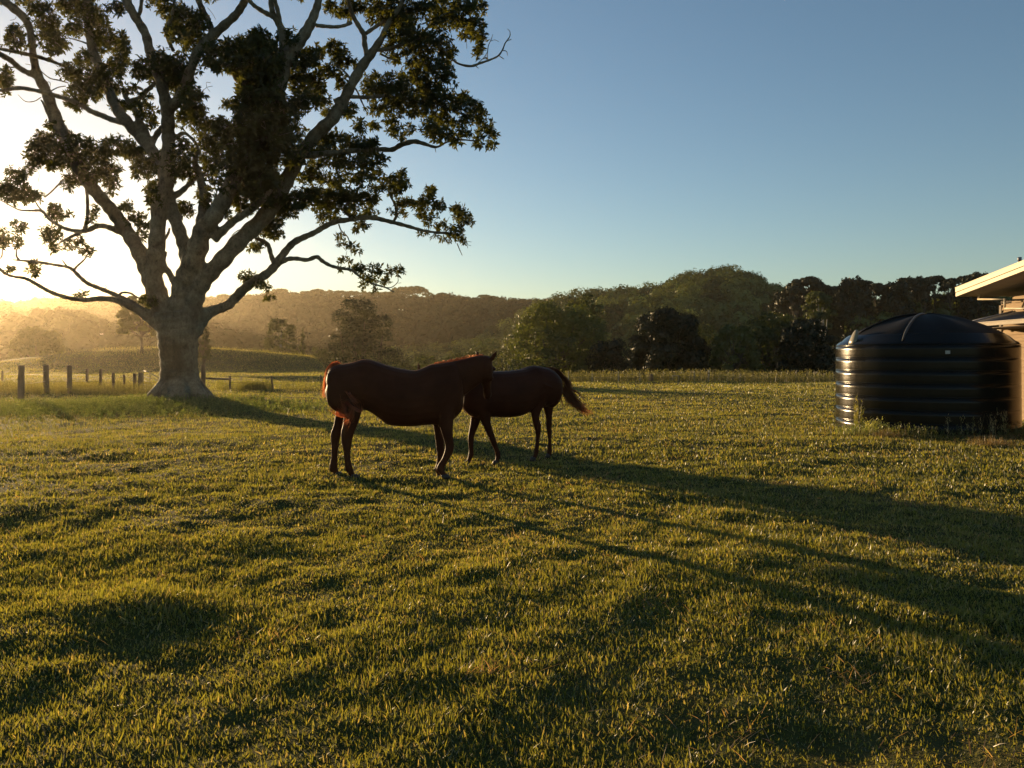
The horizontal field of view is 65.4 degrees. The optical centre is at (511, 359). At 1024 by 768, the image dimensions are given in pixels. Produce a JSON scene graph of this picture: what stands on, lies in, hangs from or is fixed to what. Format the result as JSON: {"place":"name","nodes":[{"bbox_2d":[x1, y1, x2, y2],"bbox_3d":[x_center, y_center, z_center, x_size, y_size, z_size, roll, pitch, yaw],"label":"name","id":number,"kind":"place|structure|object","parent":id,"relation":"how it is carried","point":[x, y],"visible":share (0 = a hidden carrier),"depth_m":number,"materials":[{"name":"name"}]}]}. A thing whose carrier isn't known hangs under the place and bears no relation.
{"place":"outdoors","nodes":[
{"label":"outdoors","id":0,"kind":"place"},
{"bbox_2d":[0,377,152,394],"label":"tall grass","id":1,"kind":"structure","parent":0,"point":[78,387],"depth_m":38.02,"materials":[{"name":"green plant"}]},
{"bbox_2d":[11,416,986,572],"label":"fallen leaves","id":2,"kind":"object","parent":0,"point":[579,463],"visible":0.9,"depth_m":9.16,"materials":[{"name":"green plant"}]},
{"bbox_2d":[0,293,1023,767],"bbox_3d":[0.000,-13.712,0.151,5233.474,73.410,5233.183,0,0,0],"label":"ground","id":3,"kind":"structure","parent":0,"point":[938,741],"depth_m":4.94,"materials":[{"name":"green plant"}]},
{"bbox_2d":[6,326,66,359],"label":"domed tree","id":4,"kind":"object","parent":3,"relation":"on","point":[45,340],"visible":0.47,"depth_m":148.34,"materials":[{"name":"green plant"}]},
{"bbox_2d":[1,365,142,399],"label":"post and wire fence","id":5,"kind":"object","parent":3,"relation":"on","point":[21,383],"visible":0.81,"depth_m":37.50,"materials":[{"name":"brown wood"}]},
{"bbox_2d":[116,294,156,352],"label":"leafy tree","id":6,"kind":"object","parent":3,"relation":"on","point":[127,325],"visible":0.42,"depth_m":118.18,"materials":[{"name":"green plant"}]},
{"bbox_2d":[143,371,158,385],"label":"field gate","id":7,"kind":"structure","parent":3,"relation":"on","point":[148,377],"depth_m":40.52,"materials":[{"name":"metal"}]},
{"bbox_2d":[0,306,315,360],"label":"valley woods","id":8,"kind":"object","parent":3,"relation":"on","point":[80,330],"visible":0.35,"depth_m":287.57,"materials":[{"name":"green plant"}]},
{"bbox_2d":[0,392,368,423],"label":"clover patch","id":9,"kind":"object","parent":3,"relation":"on","point":[81,404],"visible":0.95,"depth_m":26.33,"materials":[{"name":"green plant"}]},
{"bbox_2d":[49,345,325,369],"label":"hill grass","id":10,"kind":"structure","parent":3,"relation":"on","point":[204,354],"depth_m":123.10,"materials":[{"name":"green plant"}]},
{"bbox_2d":[198,326,211,364],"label":"leafy tree","id":11,"kind":"object","parent":3,"relation":"on","point":[203,350],"visible":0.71,"depth_m":81.92,"materials":[{"name":"green plant"}]},
{"bbox_2d":[205,296,215,302],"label":"domed tree","id":12,"kind":"object","parent":3,"relation":"on","point":[210,298],"visible":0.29,"depth_m":693.73,"materials":[{"name":"green plant"}]},
{"bbox_2d":[214,294,229,299],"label":"gum tree","id":13,"kind":"object","parent":3,"relation":"on","point":[221,296],"visible":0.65,"depth_m":684.88,"materials":[{"name":"green plant"}]},
{"bbox_2d":[242,294,253,298],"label":"domed tree","id":14,"kind":"object","parent":3,"relation":"on","point":[250,296],"visible":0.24,"depth_m":687.61,"materials":[{"name":"green plant"}]},
{"bbox_2d":[0,0,511,399],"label":"spreading tree","id":15,"kind":"object","parent":3,"relation":"on","point":[257,140],"visible":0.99,"depth_m":29.47,"materials":[{"name":"green plant"}]},
{"bbox_2d":[201,365,321,389],"bbox_3d":[-13.458,0.963,40.034,3.090,1.523,8.814,0,0,22],"label":"post and wire fence","id":16,"kind":"object","parent":3,"relation":"on","point":[203,374],"visible":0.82,"depth_m":41.15,"materials":[{"name":"brown wood"}]},
{"bbox_2d":[216,377,323,389],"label":"grass","id":17,"kind":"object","parent":3,"relation":"on","point":[253,386],"visible":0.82,"depth_m":42.06,"materials":[{"name":"green plant"}]},
{"bbox_2d":[0,291,548,362],"bbox_3d":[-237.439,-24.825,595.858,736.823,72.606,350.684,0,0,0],"label":"ridge woods","id":18,"kind":"object","parent":3,"relation":"on","point":[252,314],"visible":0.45,"depth_m":587.01,"materials":[{"name":"green plant"}]},
{"bbox_2d":[272,288,287,292],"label":"gum tree","id":19,"kind":"object","parent":3,"relation":"on","point":[280,290],"visible":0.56,"depth_m":699.94,"materials":[{"name":"green plant"}]},
{"bbox_2d":[263,317,297,353],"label":"gum tree","id":20,"kind":"object","parent":3,"relation":"on","point":[289,331],"visible":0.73,"depth_m":156.99,"materials":[{"name":"green plant"}]},
{"bbox_2d":[298,328,305,354],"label":"conical tree","id":21,"kind":"object","parent":3,"relation":"on","point":[300,347],"visible":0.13,"depth_m":164.83,"materials":[{"name":"green plant"}]},
{"bbox_2d":[300,291,314,295],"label":"gum tree","id":22,"kind":"object","parent":3,"relation":"on","point":[305,293],"visible":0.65,"depth_m":694.90,"materials":[{"name":"green plant"}]},
{"bbox_2d":[308,289,325,295],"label":"gum tree","id":23,"kind":"object","parent":3,"relation":"on","point":[317,291],"visible":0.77,"depth_m":700.18,"materials":[{"name":"green plant"}]},
{"bbox_2d":[309,345,334,368],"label":"canopy tree","id":24,"kind":"object","parent":3,"relation":"on","point":[322,351],"visible":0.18,"depth_m":183.97,"materials":[{"name":"green plant"}]},
{"bbox_2d":[321,289,340,298],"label":"domed tree","id":25,"kind":"object","parent":3,"relation":"on","point":[329,293],"visible":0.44,"depth_m":688.37,"materials":[{"name":"green plant"}]},
{"bbox_2d":[330,290,349,299],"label":"gum tree","id":26,"kind":"object","parent":3,"relation":"on","point":[342,293],"visible":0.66,"depth_m":696.64,"materials":[{"name":"green plant"}]},
{"bbox_2d":[347,291,358,296],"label":"gum tree","id":27,"kind":"object","parent":3,"relation":"on","point":[353,293],"visible":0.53,"depth_m":702.13,"materials":[{"name":"green plant"}]},
{"bbox_2d":[323,295,405,365],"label":"domed tree","id":28,"kind":"object","parent":3,"relation":"on","point":[361,337],"visible":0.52,"depth_m":148.59,"materials":[{"name":"green plant"}]},
{"bbox_2d":[357,291,375,297],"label":"domed tree","id":29,"kind":"object","parent":3,"relation":"on","point":[365,294],"visible":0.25,"depth_m":689.40,"materials":[{"name":"green plant"}]},
{"bbox_2d":[370,292,385,297],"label":"gum tree","id":30,"kind":"object","parent":3,"relation":"on","point":[377,294],"visible":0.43,"depth_m":696.01,"materials":[{"name":"green plant"}]},
{"bbox_2d":[385,290,403,309],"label":"domed tree","id":31,"kind":"object","parent":3,"relation":"on","point":[397,293],"visible":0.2,"depth_m":689.73,"materials":[{"name":"green plant"}]},
{"bbox_2d":[392,286,415,297],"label":"gum tree","id":32,"kind":"object","parent":3,"relation":"on","point":[405,290],"visible":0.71,"depth_m":694.83,"materials":[{"name":"green plant"}]},
{"bbox_2d":[392,358,415,369],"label":"canopy tree","id":33,"kind":"object","parent":3,"relation":"on","point":[411,367],"visible":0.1,"depth_m":167.48,"materials":[{"name":"green plant"}]},
{"bbox_2d":[320,351,496,479],"bbox_3d":[-1.410,0.759,10.932,2.428,1.770,0.728,0,0,-8],"label":"horse","id":34,"kind":"object","parent":3,"relation":"on","point":[435,393],"visible":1,"depth_m":10.69},
{"bbox_2d":[406,286,431,296],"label":"gum tree","id":35,"kind":"object","parent":3,"relation":"on","point":[419,290],"visible":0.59,"depth_m":705.72,"materials":[{"name":"green plant"}]},
{"bbox_2d":[413,353,438,369],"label":"canopy tree","id":36,"kind":"object","parent":3,"relation":"on","point":[422,362],"visible":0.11,"depth_m":170.86,"materials":[{"name":"green plant"}]},
{"bbox_2d":[424,293,434,299],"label":"domed tree","id":37,"kind":"object","parent":3,"relation":"on","point":[427,296],"visible":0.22,"depth_m":692.19,"materials":[{"name":"green plant"}]},
{"bbox_2d":[436,292,448,298],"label":"gum tree","id":38,"kind":"object","parent":3,"relation":"on","point":[446,295],"visible":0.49,"depth_m":698.91,"materials":[{"name":"green plant"}]},
{"bbox_2d":[464,344,498,370],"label":"canopy tree","id":39,"kind":"object","parent":3,"relation":"on","point":[477,349],"visible":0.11,"depth_m":176.67,"materials":[{"name":"green plant"}]},
{"bbox_2d":[477,294,489,297],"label":"gum tree","id":40,"kind":"object","parent":3,"relation":"on","point":[482,295],"visible":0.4,"depth_m":704.83,"materials":[{"name":"green plant"}]},
{"bbox_2d":[417,363,593,464],"bbox_3d":[-0.117,0.828,12.536,3.608,1.580,0.630,0,0,-32],"label":"horse","id":41,"kind":"object","parent":3,"relation":"on","point":[534,390],"visible":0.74,"depth_m":12.40},
{"bbox_2d":[492,342,527,370],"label":"canopy tree","id":42,"kind":"object","parent":3,"relation":"on","point":[503,365],"visible":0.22,"depth_m":184.56,"materials":[{"name":"green plant"}]},
{"bbox_2d":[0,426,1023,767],"bbox_3d":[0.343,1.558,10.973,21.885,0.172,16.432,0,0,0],"label":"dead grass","id":43,"kind":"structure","parent":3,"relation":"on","point":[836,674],"depth_m":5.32,"materials":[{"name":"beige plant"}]},
{"bbox_2d":[503,299,610,377],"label":"domed tree","id":44,"kind":"object","parent":3,"relation":"on","point":[545,353],"visible":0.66,"depth_m":93.74,"materials":[{"name":"green plant"}]},
{"bbox_2d":[557,292,605,377],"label":"domed tree","id":45,"kind":"object","parent":3,"relation":"on","point":[584,297],"visible":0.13,"depth_m":103.21,"materials":[{"name":"green plant"}]},
{"bbox_2d":[583,338,631,378],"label":"domed tree","id":46,"kind":"object","parent":3,"relation":"on","point":[611,352],"visible":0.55,"depth_m":88.93,"materials":[{"name":"green plant"}]},
{"bbox_2d":[625,304,712,379],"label":"round tree","id":47,"kind":"object","parent":3,"relation":"on","point":[665,329],"visible":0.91,"depth_m":76.60,"materials":[{"name":"green plant"}]},
{"bbox_2d":[365,263,1012,380],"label":"hillside woods","id":48,"kind":"object","parent":3,"relation":"on","point":[688,292],"visible":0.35,"depth_m":298.67,"materials":[{"name":"green plant"}]},
{"bbox_2d":[568,371,822,381],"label":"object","id":49,"kind":"object","parent":3,"relation":"on","point":[663,375],"visible":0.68,"depth_m":58.06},
{"bbox_2d":[561,367,835,381],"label":"tall weeds","id":50,"kind":"object","parent":3,"relation":"on","point":[772,377],"visible":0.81,"depth_m":58.71,"materials":[{"name":"green plant"}]},
{"bbox_2d":[698,322,722,376],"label":"domed tree","id":51,"kind":"object","parent":3,"relation":"on","point":[707,337],"visible":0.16,"depth_m":109.01,"materials":[{"name":"green plant"}]},
{"bbox_2d":[709,323,761,378],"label":"leafy tree","id":52,"kind":"object","parent":3,"relation":"on","point":[727,331],"visible":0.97,"depth_m":75.17,"materials":[{"name":"green plant"}]},
{"bbox_2d":[728,311,798,381],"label":"domed tree","id":53,"kind":"object","parent":3,"relation":"on","point":[768,334],"visible":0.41,"depth_m":82.46,"materials":[{"name":"green plant"}]},
{"bbox_2d":[767,290,803,326],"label":"domed tree","id":54,"kind":"object","parent":3,"relation":"on","point":[776,306],"visible":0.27,"depth_m":211.12,"materials":[{"name":"green plant"}]},
{"bbox_2d":[778,286,808,321],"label":"gum tree","id":55,"kind":"object","parent":3,"relation":"on","point":[786,297],"visible":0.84,"depth_m":203.87,"materials":[{"name":"green plant"}]},
{"bbox_2d":[773,316,836,381],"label":"domed tree","id":56,"kind":"object","parent":3,"relation":"on","point":[803,338],"visible":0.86,"depth_m":76.72,"materials":[{"name":"green plant"}]},
{"bbox_2d":[784,276,826,318],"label":"gum tree","id":57,"kind":"object","parent":3,"relation":"on","point":[812,283],"visible":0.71,"depth_m":207.03,"materials":[{"name":"green plant"}]},
{"bbox_2d":[801,290,837,374],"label":"gum tree","id":58,"kind":"object","parent":3,"relation":"on","point":[817,300],"visible":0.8,"depth_m":126.89,"materials":[{"name":"green plant"}]},
{"bbox_2d":[821,285,833,295],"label":"gum tree","id":59,"kind":"object","parent":3,"relation":"on","point":[828,291],"visible":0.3,"depth_m":212.92,"materials":[{"name":"green plant"}]},
{"bbox_2d":[826,333,852,380],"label":"domed tree","id":60,"kind":"object","parent":3,"relation":"on","point":[841,340],"visible":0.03,"depth_m":88.04,"materials":[{"name":"green plant"}]},
{"bbox_2d":[830,275,877,333],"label":"domed tree","id":61,"kind":"object","parent":3,"relation":"on","point":[857,289],"visible":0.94,"depth_m":202.71,"materials":[{"name":"green plant"}]},
{"bbox_2d":[851,398,864,426],"bbox_3d":[7.573,1.162,17.428,0.353,0.844,0.507,0,0,37],"label":"tall weed","id":62,"kind":"object","parent":3,"relation":"on","point":[857,412],"visible":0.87,"depth_m":17.45,"materials":[{"name":"green plant"}]},
{"bbox_2d":[864,416,882,431],"bbox_3d":[7.830,1.393,17.183,0.668,0.391,0.443,0,0,-31],"label":"bushy weed","id":63,"kind":"object","parent":3,"relation":"on","point":[873,423],"visible":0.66,"depth_m":17.09,"materials":[{"name":"green plant"}]},
{"bbox_2d":[869,283,887,320],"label":"gum tree","id":64,"kind":"object","parent":3,"relation":"on","point":[877,289],"visible":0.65,"depth_m":207.93,"materials":[{"name":"green plant"}]},
{"bbox_2d":[855,428,920,438],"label":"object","id":65,"kind":"object","parent":3,"relation":"on","point":[889,434],"visible":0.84,"depth_m":16.07,"materials":[{"name":"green plant"}]},
{"bbox_2d":[874,280,915,321],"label":"domed tree","id":66,"kind":"object","parent":3,"relation":"on","point":[897,299],"visible":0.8,"depth_m":202.49,"materials":[{"name":"green plant"}]},
{"bbox_2d":[895,277,922,292],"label":"gum tree","id":67,"kind":"object","parent":3,"relation":"on","point":[910,281],"visible":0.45,"depth_m":209.47,"materials":[{"name":"green plant"}]},
{"bbox_2d":[907,275,931,311],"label":"domed tree","id":68,"kind":"object","parent":3,"relation":"on","point":[917,298],"visible":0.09,"depth_m":215.10,"materials":[{"name":"green plant"}]},
{"bbox_2d":[911,278,942,312],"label":"gum tree","id":69,"kind":"object","parent":3,"relation":"on","point":[926,285],"visible":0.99,"depth_m":205.81,"materials":[{"name":"green plant"}]},
{"bbox_2d":[835,313,1021,435],"bbox_3d":[9.556,0.274,18.475,3.834,2.727,3.834,0,0,0],"label":"water tank","id":70,"kind":"object","parent":3,"relation":"on","point":[928,370],"visible":0.98,"depth_m":16.91,"materials":[{"name":"black plastic"}]},
{"bbox_2d":[835,420,1023,436],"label":"tank weeds","id":71,"kind":"object","parent":3,"relation":"on","point":[861,429],"visible":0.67,"depth_m":16.51,"materials":[{"name":"green plant"}]},
{"bbox_2d":[921,275,951,309],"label":"gum tree","id":72,"kind":"object","parent":3,"relation":"on","point":[936,279],"visible":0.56,"depth_m":212.13,"materials":[{"name":"green plant"}]},
{"bbox_2d":[938,277,959,309],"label":"gum tree","id":73,"kind":"object","parent":3,"relation":"on","point":[950,283],"visible":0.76,"depth_m":207.41,"materials":[{"name":"green plant"}]},
{"bbox_2d":[948,291,964,315],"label":"domed tree","id":74,"kind":"object","parent":3,"relation":"on","point":[956,308],"visible":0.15,"depth_m":216.91,"materials":[{"name":"green plant"}]},
{"bbox_2d":[957,274,977,318],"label":"gum tree","id":75,"kind":"object","parent":3,"relation":"on","point":[961,279],"visible":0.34,"depth_m":212.31,"materials":[{"name":"green plant"}]},
{"bbox_2d":[960,416,974,436],"bbox_3d":[9.277,1.342,16.194,0.358,0.494,0.267,0,0,0],"label":"stalky weed","id":76,"kind":"object","parent":3,"relation":"on","point":[967,427],"visible":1,"depth_m":16.19,"materials":[{"name":"green plant"}]},
{"bbox_2d":[959,271,999,317],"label":"domed tree","id":77,"kind":"object","parent":3,"relation":"on","point":[969,308],"visible":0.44,"depth_m":206.39,"materials":[{"name":"green plant"}]},
{"bbox_2d":[979,412,997,436],"bbox_3d":[9.636,1.264,16.154,0.379,0.629,0.433,0,0,-33],"label":"stalky weed","id":78,"kind":"object","parent":3,"relation":"on","point":[993,431],"visible":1,"depth_m":16.10,"materials":[{"name":"green plant"}]},
{"bbox_2d":[954,433,1023,446],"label":"grass","id":79,"kind":"structure","parent":3,"relation":"on","point":[991,442],"depth_m":14.56,"materials":[{"name":"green plant"}]},
{"bbox_2d":[955,257,1023,419],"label":"timber house","id":80,"kind":"structure","parent":3,"relation":"on","point":[1008,281],"depth_m":20.49,"materials":[{"name":"wood"}]},
{"bbox_2d":[999,413,1007,435],"bbox_3d":[10.142,1.291,16.398,0.266,0.560,0.262,0,0,-16],"label":"stalky weed","id":81,"kind":"object","parent":3,"relation":"on","point":[1005,424],"visible":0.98,"depth_m":16.39,"materials":[{"name":"green plant"}]},
{"bbox_2d":[0,0,1023,309],"label":"sky","id":82,"kind":"structure","parent":0,"point":[641,141],"materials":[{"name":"blue"}]}
]}

